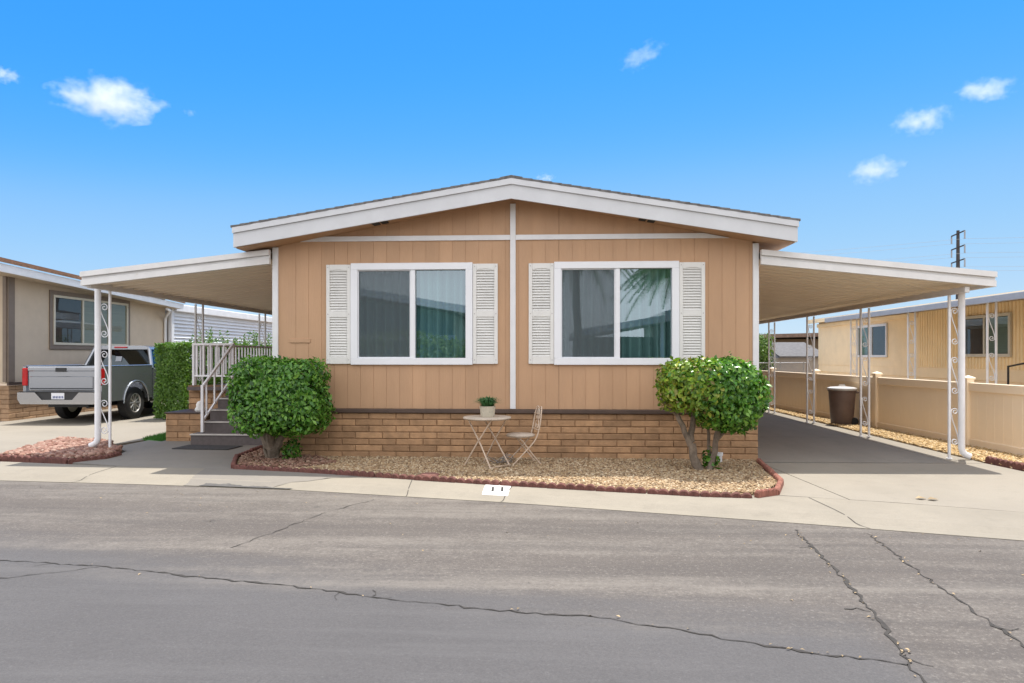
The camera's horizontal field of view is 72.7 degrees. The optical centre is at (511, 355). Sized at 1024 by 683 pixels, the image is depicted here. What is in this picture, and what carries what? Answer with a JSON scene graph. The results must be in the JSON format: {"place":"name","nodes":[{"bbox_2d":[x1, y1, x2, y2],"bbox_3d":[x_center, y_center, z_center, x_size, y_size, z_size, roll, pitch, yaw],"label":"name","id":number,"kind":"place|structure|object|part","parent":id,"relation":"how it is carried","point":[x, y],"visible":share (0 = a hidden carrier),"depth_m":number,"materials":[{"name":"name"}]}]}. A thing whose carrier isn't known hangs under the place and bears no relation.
{"place":"outdoors","nodes":[
{"label":"outdoors","id":0,"kind":"place"},
{"bbox_2d":[0,436,122,458],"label":"gravel","id":1,"kind":"structure","parent":0,"point":[68,447],"depth_m":11.11,"materials":[{"name":"pink gravel"}]},
{"bbox_2d":[0,403,186,452],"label":"side driveway","id":2,"kind":"structure","parent":0,"point":[15,434],"depth_m":15.07,"materials":[{"name":"concrete"}]},
{"bbox_2d":[0,454,30,462],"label":"edging block","id":3,"kind":"structure","parent":2,"relation":"on","point":[12,458],"depth_m":10.53,"materials":[{"name":"red concrete"}]},
{"bbox_2d":[0,257,184,420],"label":"neighbour home","id":4,"kind":"object","parent":2,"relation":"on","point":[46,319],"visible":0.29,"depth_m":18.22,"materials":[{"name":"beige paint"}]},
{"bbox_2d":[49,290,129,349],"bbox_3d":[-11.965,-0.955,19.897,0.047,1.550,3.470,0,0,3],"label":"window","id":5,"kind":"structure","parent":4,"relation":"in","point":[71,315],"depth_m":19.38,"materials":[{"name":"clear glass"}]},
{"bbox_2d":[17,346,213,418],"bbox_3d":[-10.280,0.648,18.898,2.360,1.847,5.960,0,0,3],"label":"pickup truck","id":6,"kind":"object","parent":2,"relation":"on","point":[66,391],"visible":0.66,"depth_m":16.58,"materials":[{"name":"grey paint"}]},
{"bbox_3d":[-10.308,0.068,18.299,1.720,0.485,0.170,0,0,3],"label":"rear window","id":7,"kind":"part","parent":6,"relation":"part of","materials":[{"name":"black glass"}]},
{"bbox_3d":[-9.456,0.070,18.791,0.167,0.490,1.120,0,0,3],"label":"side window","id":8,"kind":"part","parent":6,"relation":"part of","materials":[{"name":"blue glass"}]},
{"bbox_2d":[152,327,271,418],"bbox_3d":[-8.176,0.426,20.794,0.980,2.501,7.668,0,0,3],"label":"hedge","id":9,"kind":"object","parent":2,"relation":"on","point":[173,360],"visible":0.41,"depth_m":17.10,"materials":[{"name":"green plant"}]},
{"bbox_2d":[165,305,271,380],"bbox_3d":[-13.172,-0.060,29.717,3.980,3.460,11.850,0,0,3],"label":"louvred enclosure","id":10,"kind":"object","parent":2,"relation":"on","point":[180,325],"visible":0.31,"depth_m":26.96,"materials":[{"name":"white paint"}]},
{"bbox_2d":[143,432,165,440],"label":"grass","id":11,"kind":"structure","parent":0,"point":[160,436],"depth_m":13.11,"materials":[{"name":"green plant"}]},
{"bbox_2d":[73,440,258,468],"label":"walkway","id":12,"kind":"structure","parent":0,"point":[149,453],"depth_m":10.87,"materials":[{"name":"concrete"}]},
{"bbox_2d":[80,249,271,446],"bbox_3d":[-4.787,-0.030,20.364,3.184,3.200,19.295,0,0,3],"label":"carport","id":13,"kind":"object","parent":12,"relation":"on","point":[242,281],"visible":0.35,"depth_m":11.36,"materials":[{"name":"metal"}]},
{"bbox_2d":[164,409,209,440],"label":"planter wall","id":14,"kind":"structure","parent":12,"relation":"on","point":[182,425],"depth_m":12.85,"materials":[{"name":"brown brick"}]},
{"bbox_2d":[195,401,205,411],"bbox_3d":[-5.877,0.940,13.120,0.200,0.200,0.190,0,0,3],"label":"garden ornament","id":15,"kind":"object","parent":14,"relation":"on","point":[198,407],"visible":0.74,"depth_m":13.05,"materials":[{"name":"white paint"}]},
{"bbox_2d":[172,445,242,449],"bbox_3d":[-5.202,1.560,11.901,1.000,0.012,0.500,0,0,7],"label":"doormat","id":16,"kind":"object","parent":12,"relation":"on","point":[213,447],"visible":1,"depth_m":11.82,"materials":[{"name":"rubber"}]},
{"bbox_2d":[187,343,274,444],"bbox_3d":[-4.753,0.680,17.554,2.840,1.880,10.622,0,0,3],"label":"porch","id":17,"kind":"object","parent":12,"relation":"on","point":[216,428],"visible":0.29,"depth_m":13.20,"materials":[{"name":"metal"}]},
{"bbox_2d":[231,458,236,468],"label":"edging block","id":18,"kind":"structure","parent":12,"relation":"on","point":[234,462],"depth_m":9.76,"materials":[{"name":"red concrete"}]},
{"bbox_2d":[239,450,250,456],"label":"edging block","id":19,"kind":"structure","parent":12,"relation":"on","point":[244,452],"depth_m":10.87,"materials":[{"name":"red concrete"}]},
{"bbox_2d":[249,445,262,451],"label":"edging block","id":20,"kind":"structure","parent":12,"relation":"on","point":[256,448],"depth_m":11.35,"materials":[{"name":"red brick"}]},
{"bbox_2d":[0,481,1023,682],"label":"road","id":21,"kind":"structure","parent":0,"point":[235,585],"depth_m":4.69,"materials":[{"name":"grey asphalt"}]},
{"bbox_2d":[0,0,1023,333],"label":"sky","id":22,"kind":"structure","parent":0,"point":[133,132],"materials":[{"name":"blue"}]},
{"bbox_2d":[770,410,984,462],"bbox_3d":[7.825,1.620,16.077,1.200,0.100,20.200,0,0,3],"label":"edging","id":23,"kind":"object","parent":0,"point":[890,439],"visible":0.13,"depth_m":12.93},
{"bbox_2d":[759,367,1023,454],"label":"vinyl fence","id":24,"kind":"object","parent":23,"relation":"on","point":[994,416],"visible":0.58,"depth_m":13.43,"materials":[{"name":"beige plastic"}]},
{"bbox_2d":[985,456,1012,467],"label":"edging block","id":25,"kind":"structure","parent":23,"relation":"on","point":[996,461],"depth_m":9.99,"materials":[{"name":"red concrete"}]},
{"bbox_2d":[1011,461,1023,470],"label":"edging block","id":26,"kind":"structure","parent":23,"relation":"on","point":[1015,465],"depth_m":9.62,"materials":[{"name":"red concrete"}]},
{"bbox_2d":[758,410,1023,511],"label":"driveway","id":27,"kind":"structure","parent":0,"point":[800,457],"depth_m":9.54,"materials":[{"name":"concrete"}]},
{"bbox_2d":[756,458,764,466],"bbox_3d":[3.554,1.582,9.914,0.060,0.178,0.575,1,1,11],"label":"edging block","id":28,"kind":"object","parent":27,"relation":"on","point":[760,461],"depth_m":9.91,"materials":[{"name":"concrete"}]},
{"bbox_2d":[754,488,778,497],"bbox_3d":[2.852,1.577,7.802,0.322,0.178,0.060,1,0,-29],"label":"edging block","id":29,"kind":"object","parent":27,"relation":"on","point":[765,492],"depth_m":7.77,"materials":[{"name":"concrete"}]},
{"bbox_2d":[762,464,773,473],"bbox_3d":[3.440,1.571,9.331,0.060,0.178,0.575,-1,0,11],"label":"edging block","id":30,"kind":"object","parent":27,"relation":"on","point":[768,468],"depth_m":9.30,"materials":[{"name":"brick"}]},
{"bbox_2d":[770,471,783,480],"bbox_3d":[3.335,1.581,8.765,0.060,0.178,0.575,1,0,11],"label":"edging block","id":31,"kind":"object","parent":27,"relation":"on","point":[775,475],"depth_m":8.76,"materials":[{"name":"brick"}]},
{"bbox_2d":[774,479,783,494],"bbox_3d":[3.136,1.579,8.172,0.060,0.178,0.652,-2,-1,25],"label":"edging block","id":32,"kind":"object","parent":27,"relation":"on","point":[779,485],"depth_m":8.13,"materials":[{"name":"concrete"}]},
{"bbox_2d":[759,249,997,458],"bbox_3d":[5.872,0.000,19.782,3.345,3.140,19.295,0,0,3],"label":"carport","id":33,"kind":"object","parent":27,"relation":"on","point":[793,285],"visible":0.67,"depth_m":11.10,"materials":[{"name":"metal"}]},
{"bbox_2d":[763,405,1023,469],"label":"gravel","id":34,"kind":"structure","parent":0,"point":[981,454],"depth_m":12.68,"materials":[{"name":"beige gravel"}]},
{"bbox_2d":[827,385,859,424],"bbox_3d":[7.551,1.114,15.892,0.669,0.912,0.636,0,0,3],"label":"wheeled bin","id":35,"kind":"object","parent":34,"relation":"on","point":[842,402],"visible":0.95,"depth_m":15.68,"materials":[{"name":"plastic"}]},
{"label":"side path","id":36,"kind":"structure","parent":0,"visible":0},
{"bbox_2d":[825,291,1023,383],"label":"awning","id":37,"kind":"object","parent":36,"relation":"on","point":[987,300],"visible":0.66,"depth_m":15.89,"materials":[{"name":"beige metal"}]},
{"bbox_2d":[1007,363,1023,384],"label":"handrail","id":38,"kind":"object","parent":36,"relation":"on","point":[1008,371],"visible":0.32,"depth_m":14.57,"materials":[{"name":"black metal"}]},
{"label":"ground","id":39,"kind":"structure","parent":0,"visible":0},
{"bbox_2d":[30,456,67,463],"bbox_3d":[-6.899,1.593,10.380,0.682,0.178,0.060,0,-1,16],"label":"edging block","id":40,"kind":"object","parent":39,"relation":"on","point":[44,459],"depth_m":10.35,"materials":[{"name":"red concrete"}]},
{"bbox_2d":[67,455,105,463],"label":"edging block","id":41,"kind":"structure","parent":39,"relation":"on","point":[73,460],"depth_m":10.41,"materials":[{"name":"red concrete"}]},
{"bbox_2d":[104,451,121,458],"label":"edging block","id":42,"kind":"structure","parent":39,"relation":"on","point":[115,454],"depth_m":10.81,"materials":[{"name":"red concrete"}]},
{"bbox_2d":[233,464,265,470],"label":"edging block","id":43,"kind":"structure","parent":39,"relation":"on","point":[248,467],"depth_m":9.58,"materials":[{"name":"red concrete"}]},
{"bbox_2d":[265,466,298,471],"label":"edging block","id":44,"kind":"structure","parent":39,"relation":"on","point":[283,469],"depth_m":9.45,"materials":[{"name":"red concrete"}]},
{"bbox_2d":[298,467,335,473],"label":"edging block","id":45,"kind":"structure","parent":39,"relation":"on","point":[317,470],"depth_m":9.29,"materials":[{"name":"red concrete"}]},
{"bbox_2d":[335,470,374,476],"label":"edging block","id":46,"kind":"structure","parent":39,"relation":"on","point":[357,473],"depth_m":9.09,"materials":[{"name":"red concrete"}]},
{"bbox_2d":[375,472,414,479],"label":"edging block","id":47,"kind":"structure","parent":39,"relation":"on","point":[393,476],"depth_m":8.92,"materials":[{"name":"red concrete"}]},
{"bbox_2d":[414,475,456,482],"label":"edging block","id":48,"kind":"structure","parent":39,"relation":"on","point":[452,479],"depth_m":8.71,"materials":[{"name":"red concrete"}]},
{"bbox_2d":[456,478,499,484],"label":"edging block","id":49,"kind":"structure","parent":39,"relation":"on","point":[479,481],"depth_m":8.54,"materials":[{"name":"red concrete"}]},
{"bbox_2d":[0,461,1023,540],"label":"kerb","id":50,"kind":"structure","parent":39,"relation":"on","point":[951,521],"depth_m":7.57,"materials":[{"name":"concrete"}]},
{"bbox_2d":[186,468,355,487],"bbox_3d":[-3.181,1.588,8.992,2.442,0.045,1.105,0,0,10],"label":"kerb patch","id":51,"kind":"object","parent":50,"relation":"on","point":[252,477],"visible":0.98,"depth_m":9.01,"materials":[{"name":"concrete"}]},
{"bbox_2d":[199,483,290,488],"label":"curb","id":52,"kind":"structure","parent":51,"relation":"on","point":[226,485],"depth_m":8.57,"materials":[{"name":"grey concrete"}]},
{"bbox_2d":[482,485,510,495],"bbox_3d":[-0.181,1.578,8.207,0.317,0.019,0.605,0,0,3],"label":"painted number","id":53,"kind":"object","parent":50,"relation":"on","point":[495,489],"visible":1,"depth_m":8.14,"materials":[{"name":"white paint"}]},
{"bbox_2d":[500,480,546,487],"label":"edging block","id":54,"kind":"structure","parent":39,"relation":"on","point":[524,484],"depth_m":8.36,"materials":[{"name":"red concrete"}]},
{"bbox_2d":[547,482,595,490],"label":"edging block","id":55,"kind":"structure","parent":39,"relation":"on","point":[580,486],"depth_m":8.19,"materials":[{"name":"red concrete"}]},
{"bbox_2d":[595,486,645,493],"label":"edging block","id":56,"kind":"structure","parent":39,"relation":"on","point":[641,490],"depth_m":8.02,"materials":[{"name":"red concrete"}]},
{"bbox_2d":[647,488,699,496],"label":"edging block","id":57,"kind":"structure","parent":39,"relation":"on","point":[695,493],"depth_m":7.86,"materials":[{"name":"red concrete"}]},
{"bbox_2d":[700,491,751,497],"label":"edging block","id":58,"kind":"structure","parent":39,"relation":"on","point":[724,494],"depth_m":7.73,"materials":[{"name":"red concrete"}]},
{"bbox_2d":[759,333,776,370],"bbox_3d":[10.094,0.345,27.980,1.106,2.655,1.048,0,0,-42],"label":"tree","id":59,"kind":"object","parent":39,"relation":"on","point":[763,350],"visible":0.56,"depth_m":27.68,"materials":[{"name":"green plant"}]},
{"bbox_2d":[759,333,817,348],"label":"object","id":60,"kind":"structure","parent":39,"relation":"on","point":[796,337],"depth_m":33.83,"materials":[{"name":"brown"}]},
{"bbox_2d":[759,342,818,372],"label":"storage shed","id":61,"kind":"structure","parent":39,"relation":"on","point":[790,351],"depth_m":28.23,"materials":[{"name":"grey metal"}]},
{"bbox_2d":[759,362,818,372],"bbox_3d":[10.633,0.910,27.341,3.084,1.320,0.044,0,0,3],"label":"chain link fence","id":62,"kind":"object","parent":39,"relation":"on","point":[787,365],"visible":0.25,"depth_m":27.32,"materials":[{"name":"grey metal"}]},
{"bbox_2d":[808,290,1023,384],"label":"neighbour home","id":63,"kind":"object","parent":39,"relation":"on","point":[888,346],"visible":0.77,"depth_m":18.95,"materials":[{"name":"beige metal"}]},
{"bbox_2d":[858,323,887,356],"bbox_3d":[11.551,-0.480,22.359,0.046,1.040,2.050,0,0,3],"label":"window","id":64,"kind":"structure","parent":63,"relation":"in","point":[878,332],"depth_m":22.13,"materials":[{"name":"glass"}]},
{"bbox_2d":[965,312,1011,356],"bbox_3d":[11.229,-0.480,16.542,0.046,1.000,1.900,0,0,3],"label":"window","id":65,"kind":"structure","parent":63,"relation":"in","point":[975,326],"depth_m":16.38,"materials":[{"name":"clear glass"}]},
{"bbox_2d":[951,230,965,298],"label":"power pylon","id":66,"kind":"object","parent":39,"relation":"on","point":[957,248],"visible":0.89,"depth_m":149.71,"materials":[{"name":"metal"}]},
{"bbox_2d":[828,243,987,254],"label":"power line","id":67,"kind":"object","parent":66,"relation":"hanging from","point":[923,246],"visible":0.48,"depth_m":155.96,"materials":[{"name":"metal"}]},
{"bbox_2d":[802,237,1023,252],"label":"power line","id":68,"kind":"object","parent":66,"relation":"hanging from","point":[912,243],"visible":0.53,"depth_m":149.85,"materials":[{"name":"metal"}]},
{"bbox_2d":[905,257,981,261],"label":"power line","id":69,"kind":"object","parent":66,"relation":"hanging from","point":[960,257],"visible":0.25,"depth_m":152.36,"materials":[{"name":"metal"}]},
{"bbox_2d":[886,252,1010,259],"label":"power line","id":70,"kind":"object","parent":66,"relation":"hanging from","point":[958,253],"visible":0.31,"depth_m":146.95,"materials":[{"name":"metal"}]},
{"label":"gravel bed","id":71,"kind":"structure","parent":0,"visible":0},
{"bbox_2d":[224,354,336,459],"bbox_3d":[-3.356,0.799,10.159,1.490,1.680,1.134,0,0,3],"label":"clipped bush","id":72,"kind":"object","parent":71,"relation":"on","point":[266,403],"visible":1,"depth_m":9.79,"materials":[{"name":"green plant"}]},
{"bbox_2d":[237,452,776,494],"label":"gravel","id":73,"kind":"structure","parent":71,"relation":"on","point":[750,476],"depth_m":9.33,"materials":[{"name":"beige gravel"}]},
{"bbox_2d":[239,448,336,467],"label":"gravel","id":74,"kind":"structure","parent":73,"relation":"on","point":[257,456],"depth_m":10.07,"materials":[{"name":"brown gravel"}]},
{"bbox_2d":[420,472,438,476],"bbox_3d":[-1.053,1.530,8.951,0.252,0.040,0.256,0,0,3],"label":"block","id":75,"kind":"object","parent":73,"relation":"on","point":[431,474],"visible":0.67,"depth_m":8.91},
{"bbox_2d":[463,415,510,468],"bbox_3d":[-0.350,1.214,9.784,0.680,0.724,0.680,0,0,42],"label":"bistro table","id":76,"kind":"object","parent":73,"relation":"on","point":[485,419],"visible":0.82,"depth_m":9.67,"materials":[{"name":"metal"}]},
{"bbox_2d":[473,396,501,416],"bbox_3d":[-0.344,0.696,9.745,0.497,0.311,0.543,0,0,32],"label":"potted plant","id":77,"kind":"object","parent":76,"relation":"on","point":[487,407],"visible":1,"depth_m":9.67,"materials":[{"name":"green plant"}]},
{"bbox_2d":[486,453,513,462],"bbox_3d":[-0.176,1.480,9.971,0.393,0.179,0.185,0,0,3],"label":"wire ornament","id":78,"kind":"object","parent":73,"relation":"on","point":[502,459],"visible":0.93,"depth_m":9.95,"materials":[{"name":"metal"}]},
{"bbox_2d":[506,405,541,464],"bbox_3d":[0.164,1.137,9.990,0.506,0.839,0.420,0,0,-14],"label":"bistro chair","id":79,"kind":"object","parent":73,"relation":"on","point":[519,435],"visible":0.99,"depth_m":9.91,"materials":[{"name":"metal"}]},
{"bbox_2d":[717,452,722,461],"bbox_3d":[3.024,1.510,10.130,0.092,0.220,0.090,0,0,3],"label":"pipe cap","id":80,"kind":"object","parent":73,"relation":"on","point":[720,454],"visible":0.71,"depth_m":10.10,"materials":[{"name":"white paint"}]},
{"bbox_2d":[230,175,800,461],"bbox_3d":[0.515,-0.486,20.319,8.300,4.291,20.446,0,0,3],"label":"manufactured home","id":81,"kind":"object","parent":71,"relation":"on","point":[513,246],"visible":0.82,"depth_m":10.55,"materials":[{"name":"beige wood"}]},
{"bbox_2d":[359,271,409,356],"bbox_3d":[-2.011,-0.435,10.874,0.965,2.110,0.114,0,0,3],"label":"curtain","id":82,"kind":"object","parent":81,"relation":"attached to","point":[384,313],"visible":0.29,"depth_m":10.87,"materials":[{"name":"grey fabric"}]},
{"bbox_2d":[351,262,472,364],"bbox_3d":[-1.538,-0.645,10.687,1.880,1.560,0.105,0,0,3],"label":"window","id":83,"kind":"structure","parent":81,"relation":"in","point":[468,266],"depth_m":10.65,"materials":[{"name":"white plastic"}]},
{"bbox_2d":[417,270,465,357],"bbox_3d":[-1.027,-0.435,10.822,0.925,2.110,0.117,0,0,3],"label":"curtain","id":84,"kind":"object","parent":81,"relation":"attached to","point":[441,313],"visible":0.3,"depth_m":10.82,"materials":[{"name":"fabric"}]},
{"bbox_2d":[562,270,613,356],"bbox_3d":[1.102,-0.435,10.708,0.960,2.110,0.113,0,0,3],"label":"curtain","id":85,"kind":"object","parent":81,"relation":"attached to","point":[587,313],"visible":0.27,"depth_m":10.70,"materials":[{"name":"grey fabric"}]},
{"bbox_2d":[554,261,678,364],"bbox_3d":[1.573,-0.645,10.517,1.870,1.560,0.105,0,0,3],"label":"window","id":86,"kind":"structure","parent":81,"relation":"in","point":[616,266],"depth_m":10.48,"materials":[{"name":"white plastic"}]},
{"bbox_2d":[620,269,670,357],"bbox_3d":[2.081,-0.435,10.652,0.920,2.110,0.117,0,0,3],"label":"window pane","id":87,"kind":"structure","parent":81,"relation":"attached to","point":[645,313],"depth_m":10.66,"materials":[{"name":"glass"}]},
{"bbox_2d":[652,351,773,469],"bbox_3d":[2.702,0.793,9.397,1.521,1.720,1.217,0,0,3],"label":"clipped bush","id":88,"kind":"object","parent":71,"relation":"on","point":[721,396],"visible":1,"depth_m":9.04,"materials":[{"name":"green plant"}]}
]}

